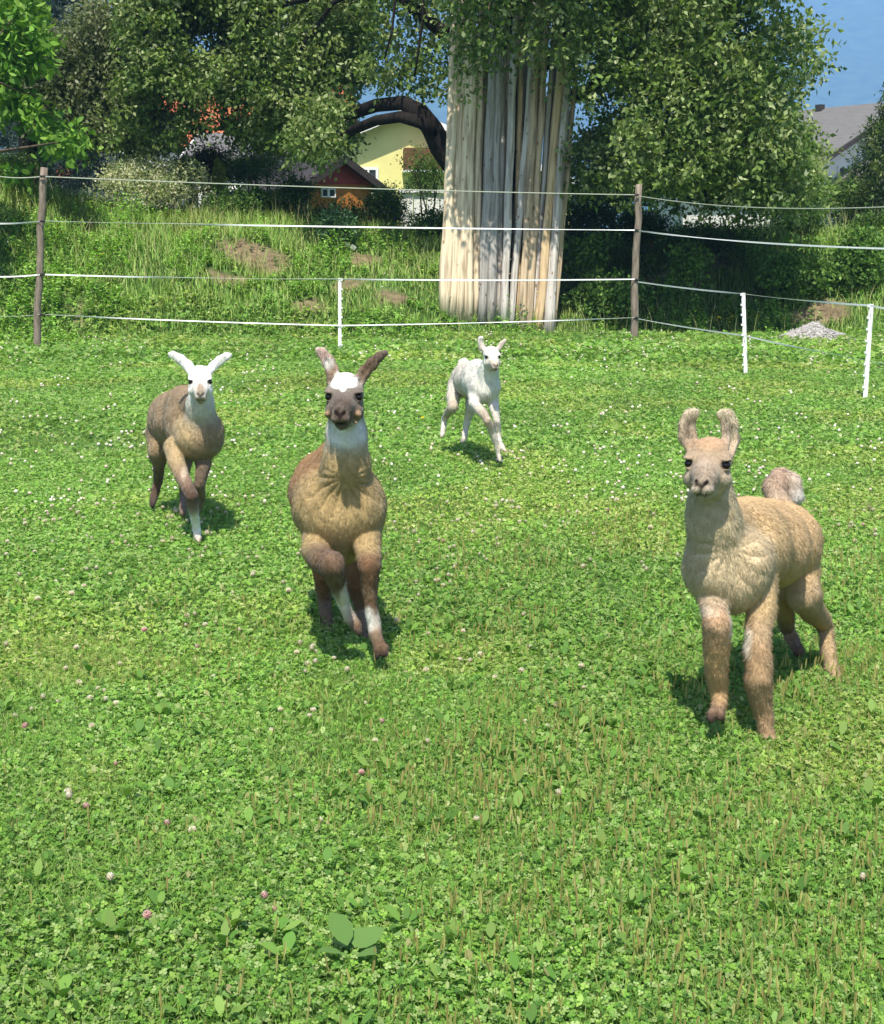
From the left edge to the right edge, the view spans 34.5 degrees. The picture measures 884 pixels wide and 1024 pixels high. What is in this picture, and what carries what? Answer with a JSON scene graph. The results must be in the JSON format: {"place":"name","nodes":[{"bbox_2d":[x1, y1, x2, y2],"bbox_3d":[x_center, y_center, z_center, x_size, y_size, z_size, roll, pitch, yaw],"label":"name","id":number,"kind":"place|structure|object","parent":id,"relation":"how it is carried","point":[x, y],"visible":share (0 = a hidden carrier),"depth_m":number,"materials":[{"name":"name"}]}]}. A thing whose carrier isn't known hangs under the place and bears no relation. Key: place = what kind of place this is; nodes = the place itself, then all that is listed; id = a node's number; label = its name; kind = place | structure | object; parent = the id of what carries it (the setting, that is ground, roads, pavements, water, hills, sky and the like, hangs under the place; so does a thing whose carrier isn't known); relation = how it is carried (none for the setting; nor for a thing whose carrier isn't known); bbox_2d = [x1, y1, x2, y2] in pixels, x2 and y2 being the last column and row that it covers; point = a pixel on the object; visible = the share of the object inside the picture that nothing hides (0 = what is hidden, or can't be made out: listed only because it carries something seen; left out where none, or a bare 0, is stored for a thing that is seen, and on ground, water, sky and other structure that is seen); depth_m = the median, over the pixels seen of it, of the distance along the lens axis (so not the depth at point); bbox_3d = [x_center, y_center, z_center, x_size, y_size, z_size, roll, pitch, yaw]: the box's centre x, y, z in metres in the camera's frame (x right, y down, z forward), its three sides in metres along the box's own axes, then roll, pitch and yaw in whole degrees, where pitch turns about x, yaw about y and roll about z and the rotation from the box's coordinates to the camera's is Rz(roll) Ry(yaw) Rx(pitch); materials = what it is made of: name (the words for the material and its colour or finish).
{"place":"outdoors","nodes":[
{"label":"outdoors","id":0,"kind":"place"},
{"bbox_2d":[0,260,883,1023],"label":"clover grass","id":1,"kind":"structure","parent":0,"point":[296,362],"depth_m":5.02,"materials":[{"name":"green plant"}]},
{"bbox_2d":[0,194,883,1023],"bbox_3d":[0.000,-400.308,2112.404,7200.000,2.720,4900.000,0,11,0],"label":"ground","id":2,"kind":"structure","parent":0,"point":[398,298],"depth_m":7.88,"materials":[{"name":"plant"}]},
{"bbox_2d":[0,153,30,185],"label":"garden bush","id":3,"kind":"object","parent":2,"relation":"on","point":[5,162],"visible":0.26,"depth_m":26.39,"materials":[{"name":"green plant"}]},
{"bbox_2d":[0,141,57,186],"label":"garden bush","id":4,"kind":"object","parent":2,"relation":"on","point":[38,163],"visible":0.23,"depth_m":28.09,"materials":[{"name":"green plant"}]},
{"bbox_2d":[0,0,103,194],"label":"walnut tree","id":5,"kind":"object","parent":2,"relation":"on","point":[28,50],"visible":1,"depth_m":24.64,"materials":[{"name":"green plant"}]},
{"bbox_2d":[65,791,73,798],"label":"clover flower","id":6,"kind":"object","parent":2,"relation":"on","point":[69,794],"visible":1,"depth_m":4.07,"materials":[{"name":"white plant"}]},
{"bbox_2d":[0,0,139,200],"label":"spruce tree","id":7,"kind":"object","parent":2,"relation":"on","point":[13,142],"visible":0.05,"depth_m":32.11,"materials":[{"name":"green plant"}]},
{"bbox_2d":[82,802,89,808],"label":"clover flower","id":8,"kind":"object","parent":2,"relation":"on","point":[85,804],"visible":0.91,"depth_m":4.02,"materials":[{"name":"pink plant"}]},
{"bbox_2d":[13,0,194,189],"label":"apple tree","id":9,"kind":"object","parent":2,"relation":"on","point":[84,56],"visible":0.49,"depth_m":27.49,"materials":[{"name":"green plant"}]},
{"bbox_2d":[104,872,114,880],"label":"clover flower","id":10,"kind":"object","parent":2,"relation":"on","point":[109,876],"visible":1,"depth_m":3.54,"materials":[{"name":"white plant"}]},
{"bbox_2d":[57,152,195,209],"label":"bush","id":11,"kind":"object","parent":2,"relation":"on","point":[136,184],"depth_m":42.92,"materials":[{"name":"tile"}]},
{"bbox_2d":[142,910,151,918],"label":"clover flower","id":12,"kind":"object","parent":2,"relation":"on","point":[146,914],"visible":1,"depth_m":3.37,"materials":[{"name":"pink plant"}]},
{"bbox_2d":[76,150,218,214],"bbox_3d":[-5.709,-6.307,27.445,2.786,1.546,2.343,0,11,0],"label":"variegated shrub","id":13,"kind":"object","parent":2,"relation":"on","point":[143,189],"visible":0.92,"depth_m":27.20,"materials":[{"name":"green plant"}]},
{"bbox_2d":[163,819,170,824],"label":"clover flower","id":14,"kind":"object","parent":2,"relation":"on","point":[168,822],"visible":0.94,"depth_m":3.88,"materials":[{"name":"pink plant"}]},
{"bbox_2d":[156,147,212,210],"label":"fern bush","id":15,"kind":"object","parent":2,"relation":"on","point":[187,157],"visible":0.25,"depth_m":28.14,"materials":[{"name":"green plant"}]},
{"bbox_2d":[145,350,232,542],"bbox_3d":[-1.464,-0.433,8.082,0.361,1.038,1.388,-4,11,-19],"label":"young llama","id":16,"kind":"object","parent":2,"relation":"on","point":[185,428],"visible":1,"depth_m":7.65,"materials":[{"name":"fur"}]},
{"bbox_2d":[188,142,227,210],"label":"purple shrub","id":17,"kind":"object","parent":2,"relation":"on","point":[210,162],"visible":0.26,"depth_m":28.31,"materials":[{"name":"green plant"}]},
{"bbox_2d":[189,138,237,166],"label":"garden bush","id":18,"kind":"object","parent":2,"relation":"on","point":[222,158],"visible":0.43,"depth_m":29.55,"materials":[{"name":"purple plant"}]},
{"bbox_2d":[209,157,229,195],"bbox_3d":[-4.397,-6.334,28.003,0.445,1.309,0.466,-3,11,-17],"label":"conical conifer","id":19,"kind":"object","parent":2,"relation":"on","point":[218,169],"visible":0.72,"depth_m":27.89,"materials":[{"name":"green plant"}]},
{"bbox_2d":[189,177,269,216],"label":"garden bush","id":20,"kind":"object","parent":2,"relation":"on","point":[238,201],"visible":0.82,"depth_m":27.39,"materials":[{"name":"green plant"}]},
{"bbox_2d":[181,133,290,207],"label":"grey roof house","id":21,"kind":"structure","parent":2,"relation":"on","point":[211,140],"depth_m":43.70,"materials":[{"name":"white paint"}]},
{"bbox_2d":[222,149,278,191],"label":"garden bush","id":22,"kind":"object","parent":2,"relation":"on","point":[236,169],"visible":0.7,"depth_m":30.03,"materials":[{"name":"green plant"}]},
{"bbox_2d":[153,87,357,203],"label":"tiled house","id":23,"kind":"structure","parent":2,"relation":"on","point":[229,109],"depth_m":55.57,"materials":[{"name":"orange tile"}]},
{"bbox_2d":[260,891,269,898],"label":"clover flower","id":24,"kind":"object","parent":2,"relation":"on","point":[264,894],"visible":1,"depth_m":3.47,"materials":[{"name":"pink plant"}]},
{"bbox_2d":[227,142,305,193],"bbox_3d":[-3.764,-7.137,30.689,1.760,2.207,1.503,0,11,0],"label":"garden bush","id":25,"kind":"object","parent":2,"relation":"on","point":[272,164],"visible":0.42,"depth_m":30.57,"materials":[{"name":"green plant"}]},
{"bbox_2d":[233,179,304,219],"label":"garden bush","id":26,"kind":"object","parent":2,"relation":"on","point":[285,205],"visible":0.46,"depth_m":28.07,"materials":[{"name":"green plant"}]},
{"bbox_2d":[275,169,318,216],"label":"garden bush","id":27,"kind":"object","parent":2,"relation":"on","point":[301,191],"visible":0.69,"depth_m":28.80,"materials":[{"name":"green plant"}]},
{"bbox_2d":[232,156,385,222],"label":"garden shed","id":28,"kind":"structure","parent":2,"relation":"on","point":[352,174],"depth_m":35.65,"materials":[{"name":"orange wood"}]},
{"bbox_2d":[320,188,335,197],"bbox_3d":[-2.838,-7.943,35.398,0.410,0.220,0.080,-8,13,-35],"label":"window","id":29,"kind":"structure","parent":28,"relation":"in","point":[324,192],"depth_m":35.37,"materials":[{"name":"white paint"}]},
{"bbox_2d":[0,167,641,353],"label":"pasture fence","id":30,"kind":"object","parent":2,"relation":"on","point":[40,274],"visible":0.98,"depth_m":20.77,"materials":[{"name":"white plastic"}]},
{"bbox_2d":[292,195,369,225],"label":"garden bush","id":31,"kind":"object","parent":2,"relation":"on","point":[316,210],"visible":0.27,"depth_m":27.82,"materials":[{"name":"green plant"}]},
{"bbox_2d":[312,194,362,248],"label":"bush","id":32,"kind":"object","parent":2,"relation":"on","point":[334,218],"visible":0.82,"depth_m":25.98,"materials":[{"name":"green plant"}]},
{"bbox_2d":[287,347,389,659],"bbox_3d":[-0.450,-0.057,5.787,0.384,1.303,1.355,-2,11,-10],"label":"young llama","id":33,"kind":"object","parent":2,"relation":"on","point":[337,497],"visible":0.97,"depth_m":5.32,"materials":[{"name":"fur"}]},
{"bbox_2d":[345,242,355,249],"bbox_3d":[-1.670,-4.849,25.944,0.224,0.164,0.070,0,11,0],"label":"paper scrap","id":34,"kind":"object","parent":2,"relation":"on","point":[352,246],"visible":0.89,"depth_m":25.93,"materials":[{"name":"white paper"}]},
{"bbox_2d":[318,912,384,956],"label":"broadleaf weed","id":35,"kind":"object","parent":2,"relation":"on","point":[341,930],"visible":1,"depth_m":3.21,"materials":[{"name":"green plant"}]},
{"bbox_2d":[342,182,412,228],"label":"garden bush","id":36,"kind":"object","parent":2,"relation":"on","point":[383,207],"visible":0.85,"depth_m":27.98,"materials":[{"name":"green plant"}]},
{"bbox_2d":[365,179,412,214],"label":"garden bush","id":37,"kind":"object","parent":2,"relation":"on","point":[392,193],"visible":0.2,"depth_m":30.67,"materials":[{"name":"green plant"}]},
{"bbox_2d":[390,141,444,217],"bbox_3d":[-0.416,-7.023,31.210,1.451,2.241,1.244,0,11,0],"label":"tree","id":38,"kind":"object","parent":2,"relation":"on","point":[434,170],"visible":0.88,"depth_m":31.09,"materials":[{"name":"green plant"}]},
{"bbox_2d":[396,198,442,239],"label":"garden bush","id":39,"kind":"object","parent":2,"relation":"on","point":[431,220],"visible":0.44,"depth_m":27.43,"materials":[{"name":"green plant"}]},
{"bbox_2d":[399,190,443,226],"bbox_3d":[-0.376,-7.449,36.313,1.441,1.506,0.270,0,11,0],"label":"picket fence","id":40,"kind":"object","parent":2,"relation":"on","point":[416,203],"depth_m":36.18,"materials":[{"name":"paint"}]},
{"bbox_2d":[101,252,758,321],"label":"yellow wildflowers","id":41,"kind":"object","parent":2,"relation":"on","point":[710,317],"visible":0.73,"depth_m":24.86,"materials":[{"name":"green plant"}]},
{"bbox_2d":[291,110,574,224],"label":"yellow house","id":42,"kind":"structure","parent":2,"relation":"on","point":[385,147],"depth_m":46.56,"materials":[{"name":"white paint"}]},
{"bbox_2d":[362,167,378,179],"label":"window","id":43,"kind":"structure","parent":42,"relation":"in","point":[373,171],"depth_m":46.62,"materials":[{"name":"white paint"}]},
{"bbox_2d":[0,495,883,1023],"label":"plantain spikes","id":44,"kind":"object","parent":2,"relation":"on","point":[608,807],"visible":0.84,"depth_m":3.99,"materials":[{"name":"green plant"}]},
{"bbox_2d":[0,533,883,1023],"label":"plantain leaves","id":45,"kind":"object","parent":2,"relation":"on","point":[106,915],"visible":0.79,"depth_m":4.02,"materials":[{"name":"green plant"}]},
{"bbox_2d":[0,163,883,342],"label":"bank weeds","id":46,"kind":"object","parent":2,"relation":"on","point":[205,232],"visible":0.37,"depth_m":24.65,"materials":[{"name":"green plant"}]},
{"bbox_2d":[0,207,883,503],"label":"clover flowers","id":47,"kind":"object","parent":2,"relation":"on","point":[452,429],"visible":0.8,"depth_m":11.32,"materials":[{"name":"white plant"}]},
{"bbox_2d":[439,0,460,315],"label":"log pole","id":48,"kind":"object","parent":2,"relation":"on","point":[445,264],"visible":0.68,"depth_m":24.00,"materials":[{"name":"beige wood"}]},
{"bbox_2d":[449,0,464,317],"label":"log pole","id":49,"kind":"object","parent":2,"relation":"on","point":[458,161],"visible":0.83,"depth_m":24.04,"materials":[{"name":"beige wood"}]},
{"bbox_2d":[60,0,857,278],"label":"pear tree","id":50,"kind":"object","parent":2,"relation":"on","point":[727,131],"visible":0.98,"depth_m":24.17,"materials":[{"name":"green plant"}]},
{"bbox_2d":[456,19,470,319],"bbox_3d":[0.440,-7.899,24.011,0.202,9.288,0.186,2,2,11],"label":"log pole","id":51,"kind":"object","parent":2,"relation":"on","point":[461,258],"visible":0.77,"depth_m":24.04,"materials":[{"name":"beige wood"}]},
{"bbox_2d":[464,12,476,320],"bbox_3d":[0.519,-8.267,23.991,0.182,10.066,0.176,1,2,6],"label":"log pole","id":52,"kind":"object","parent":2,"relation":"on","point":[469,232],"visible":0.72,"depth_m":24.04,"materials":[{"name":"beige wood"}]},
{"bbox_2d":[440,336,506,461],"bbox_3d":[0.242,-0.871,10.411,0.335,0.887,1.172,-3,11,-16],"label":"young llama","id":53,"kind":"object","parent":2,"relation":"on","point":[475,383],"visible":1,"depth_m":10.05,"materials":[{"name":"fur"}]},
{"bbox_2d":[473,0,483,317],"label":"log pole","id":54,"kind":"object","parent":2,"relation":"on","point":[479,125],"visible":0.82,"depth_m":24.16,"materials":[{"name":"beige wood"}]},
{"bbox_2d":[482,0,489,201],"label":"log pole","id":55,"kind":"object","parent":2,"relation":"on","point":[485,91],"visible":0.05,"depth_m":24.46,"materials":[{"name":"grey wood"}]},
{"bbox_2d":[477,0,497,323],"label":"log pole","id":56,"kind":"object","parent":2,"relation":"on","point":[486,219],"visible":0.79,"depth_m":24.04,"materials":[{"name":"grey wood"}]},
{"bbox_2d":[487,6,505,325],"bbox_3d":[1.004,-8.209,23.988,0.192,10.116,0.198,3,2,14],"label":"log pole","id":57,"kind":"object","parent":2,"relation":"on","point":[493,248],"visible":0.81,"depth_m":24.04,"materials":[{"name":"beige wood"}]},
{"bbox_2d":[496,18,507,320],"bbox_3d":[1.077,-8.037,24.128,0.170,9.652,0.153,2,2,10],"label":"log pole","id":58,"kind":"object","parent":2,"relation":"on","point":[502,178],"visible":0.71,"depth_m":24.18,"materials":[{"name":"beige wood"}]},
{"bbox_2d":[503,4,511,227],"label":"log pole","id":59,"kind":"object","parent":2,"relation":"on","point":[507,78],"visible":0.09,"depth_m":24.46,"materials":[{"name":"grey wood"}]},
{"bbox_2d":[500,15,517,327],"bbox_3d":[1.212,-7.884,23.992,0.172,9.522,0.170,2,2,13],"label":"log pole","id":60,"kind":"object","parent":2,"relation":"on","point":[506,259],"visible":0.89,"depth_m":24.03,"materials":[{"name":"beige wood"}]},
{"bbox_2d":[514,4,523,324],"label":"log pole","id":61,"kind":"object","parent":2,"relation":"on","point":[519,126],"visible":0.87,"depth_m":24.16,"materials":[{"name":"grey wood"}]},
{"bbox_2d":[509,1,531,303],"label":"log pole","id":62,"kind":"object","parent":2,"relation":"on","point":[525,69],"visible":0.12,"depth_m":24.45,"materials":[{"name":"grey wood"}]},
{"bbox_2d":[508,2,534,328],"bbox_3d":[1.500,-7.720,24.000,0.148,9.259,0.146,5,3,25],"label":"log pole","id":63,"kind":"object","parent":2,"relation":"on","point":[517,242],"visible":0.84,"depth_m":24.07,"materials":[{"name":"beige wood"}]},
{"bbox_2d":[518,1,541,329],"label":"log pole","id":64,"kind":"object","parent":2,"relation":"on","point":[527,224],"visible":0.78,"depth_m":24.05,"materials":[{"name":"beige wood"}]},
{"bbox_2d":[526,6,550,332],"bbox_3d":[1.750,-7.967,24.004,0.151,9.882,0.160,4,3,22],"label":"log pole","id":65,"kind":"object","parent":2,"relation":"on","point":[536,187],"visible":0.7,"depth_m":24.07,"materials":[{"name":"beige wood"}]},
{"bbox_2d":[537,1,543,121],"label":"log pole","id":66,"kind":"object","parent":2,"relation":"on","point":[539,76],"visible":0.06,"depth_m":24.48,"materials":[{"name":"grey wood"}]},
{"bbox_2d":[533,0,557,319],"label":"log pole","id":67,"kind":"object","parent":2,"relation":"on","point":[544,171],"visible":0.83,"depth_m":24.17,"materials":[{"name":"beige wood"}]},
{"bbox_2d":[533,1,566,332],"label":"log pole","id":68,"kind":"object","parent":2,"relation":"on","point":[548,211],"visible":0.67,"depth_m":24.04,"materials":[{"name":"beige wood"}]},
{"bbox_2d":[543,13,559,219],"bbox_3d":[1.979,-8.381,24.482,0.198,10.104,0.193,4,2,22],"label":"log pole","id":69,"kind":"object","parent":2,"relation":"on","point":[555,68],"visible":0.03,"depth_m":24.45,"materials":[{"name":"brown wood"}]},
{"bbox_2d":[543,0,576,332],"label":"log pole","id":70,"kind":"object","parent":2,"relation":"on","point":[550,299],"visible":0.59,"depth_m":24.07,"materials":[{"name":"beige wood"}]},
{"bbox_2d":[555,0,582,328],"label":"log pole","id":71,"kind":"object","parent":2,"relation":"on","point":[565,196],"visible":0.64,"depth_m":24.19,"materials":[{"name":"beige wood"}]},
{"bbox_2d":[562,224,613,285],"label":"nettle clump","id":72,"kind":"object","parent":2,"relation":"on","point":[589,255],"visible":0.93,"depth_m":25.09,"materials":[{"name":"green plant"}]},
{"bbox_2d":[564,188,622,249],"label":"garden bush","id":73,"kind":"object","parent":2,"relation":"on","point":[576,216],"visible":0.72,"depth_m":26.85,"materials":[{"name":"green plant"}]},
{"bbox_2d":[567,177,633,238],"bbox_3d":[3.288,-6.245,28.829,2.084,1.802,1.712,5,12,26],"label":"garden bush","id":74,"kind":"object","parent":2,"relation":"on","point":[618,204],"visible":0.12,"depth_m":28.53,"materials":[{"name":"green plant"}]},
{"bbox_2d":[560,266,654,323],"bbox_3d":[2.829,-3.811,24.972,1.778,1.022,1.484,0,11,0],"label":"nettle clump","id":75,"kind":"object","parent":2,"relation":"on","point":[600,294],"visible":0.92,"depth_m":24.68,"materials":[{"name":"green plant"}]},
{"bbox_2d":[606,202,679,256],"bbox_3d":[3.876,-5.429,27.373,1.595,1.151,1.420,0,11,0],"label":"garden bush","id":76,"kind":"object","parent":2,"relation":"on","point":[650,223],"visible":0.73,"depth_m":27.14,"materials":[{"name":"green plant"}]},
{"bbox_2d":[658,234,719,294],"bbox_3d":[4.436,-4.403,25.458,1.131,1.161,0.977,0,11,0],"label":"nettle clump","id":77,"kind":"object","parent":2,"relation":"on","point":[689,264],"visible":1,"depth_m":25.31,"materials":[{"name":"green plant"}]},
{"bbox_2d":[648,183,771,229],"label":"white building","id":78,"kind":"structure","parent":2,"relation":"on","point":[689,209],"depth_m":35.27,"materials":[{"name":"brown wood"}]},
{"bbox_2d":[653,214,773,257],"bbox_3d":[5.164,-5.266,27.263,2.278,0.950,1.992,0,11,0],"label":"garden bush","id":79,"kind":"object","parent":2,"relation":"on","point":[713,233],"visible":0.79,"depth_m":27.01,"materials":[{"name":"green plant"}]},
{"bbox_2d":[676,407,840,743],"bbox_3d":[1.129,0.164,4.909,0.409,1.138,1.317,6,12,28],"label":"young llama","id":80,"kind":"object","parent":2,"relation":"on","point":[757,560],"visible":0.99,"depth_m":4.58,"materials":[{"name":"fur"}]},
{"bbox_2d":[638,196,883,397],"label":"pasture fence","id":81,"kind":"object","parent":2,"relation":"on","point":[866,352],"visible":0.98,"depth_m":17.21,"materials":[{"name":"white plastic"}]},
{"bbox_2d":[750,239,838,302],"bbox_3d":[6.226,-4.197,25.294,1.567,1.294,1.358,0,11,0],"label":"nettle clump","id":82,"kind":"object","parent":2,"relation":"on","point":[789,270],"visible":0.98,"depth_m":25.02,"materials":[{"name":"green plant"}]},
{"bbox_2d":[763,197,836,236],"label":"garden bush","id":83,"kind":"object","parent":2,"relation":"on","point":[818,218],"visible":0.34,"depth_m":27.85,"materials":[{"name":"green plant"}]},
{"bbox_2d":[778,321,858,344],"bbox_3d":[6.064,-2.867,22.900,1.812,0.433,1.389,0,11,0],"label":"gravel heap","id":84,"kind":"object","parent":2,"relation":"on","point":[812,329],"visible":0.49,"depth_m":22.69,"materials":[{"name":"white gravel"}]},
{"bbox_2d":[796,103,883,224],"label":"grey roof house","id":85,"kind":"structure","parent":2,"relation":"on","point":[847,122],"depth_m":55.38,"materials":[{"name":"white paint"}]},
{"bbox_2d":[837,166,851,173],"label":"window","id":86,"kind":"structure","parent":85,"relation":"in","point":[838,167],"depth_m":54.65,"materials":[{"name":"white glass"}]},
{"bbox_2d":[823,172,873,227],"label":"garden bush","id":87,"kind":"object","parent":2,"relation":"on","point":[842,197],"visible":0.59,"depth_m":30.12,"materials":[{"name":"green plant"}]},
{"bbox_2d":[820,214,883,299],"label":"nettle clump","id":88,"kind":"object","parent":2,"relation":"on","point":[855,263],"visible":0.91,"depth_m":25.01,"materials":[{"name":"green plant"}]},
{"bbox_2d":[820,81,883,228],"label":"spruce tree","id":89,"kind":"object","parent":2,"relation":"on","point":[870,181],"visible":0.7,"depth_m":30.02,"materials":[{"name":"green plant"}]},
{"bbox_2d":[837,202,883,239],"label":"garden bush","id":90,"kind":"object","parent":2,"relation":"on","point":[875,217],"visible":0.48,"depth_m":27.30,"materials":[{"name":"green plant"}]},
{"bbox_2d":[858,872,866,879],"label":"clover flower","id":91,"kind":"object","parent":2,"relation":"on","point":[863,876],"visible":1,"depth_m":3.58,"materials":[{"name":"white plant"}]},
{"bbox_2d":[0,164,883,347],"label":"bank grass","id":92,"kind":"structure","parent":0,"point":[160,237],"depth_m":24.92,"materials":[{"name":"green plant"}]},
{"bbox_2d":[0,0,883,227],"bbox_3d":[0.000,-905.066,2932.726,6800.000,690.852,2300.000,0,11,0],"label":"sky","id":93,"kind":"structure","parent":0,"point":[860,57],"depth_m":2773.89,"materials":[{"name":"blue"}]},
{"bbox_2d":[66,239,848,322],"bbox_3d":[0.387,-4.086,25.214,13.522,1.557,3.407,-1,11,-8],"label":"dry straw","id":94,"kind":"object","parent":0,"point":[403,290],"visible":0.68,"depth_m":25.04,"materials":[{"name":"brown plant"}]}
]}

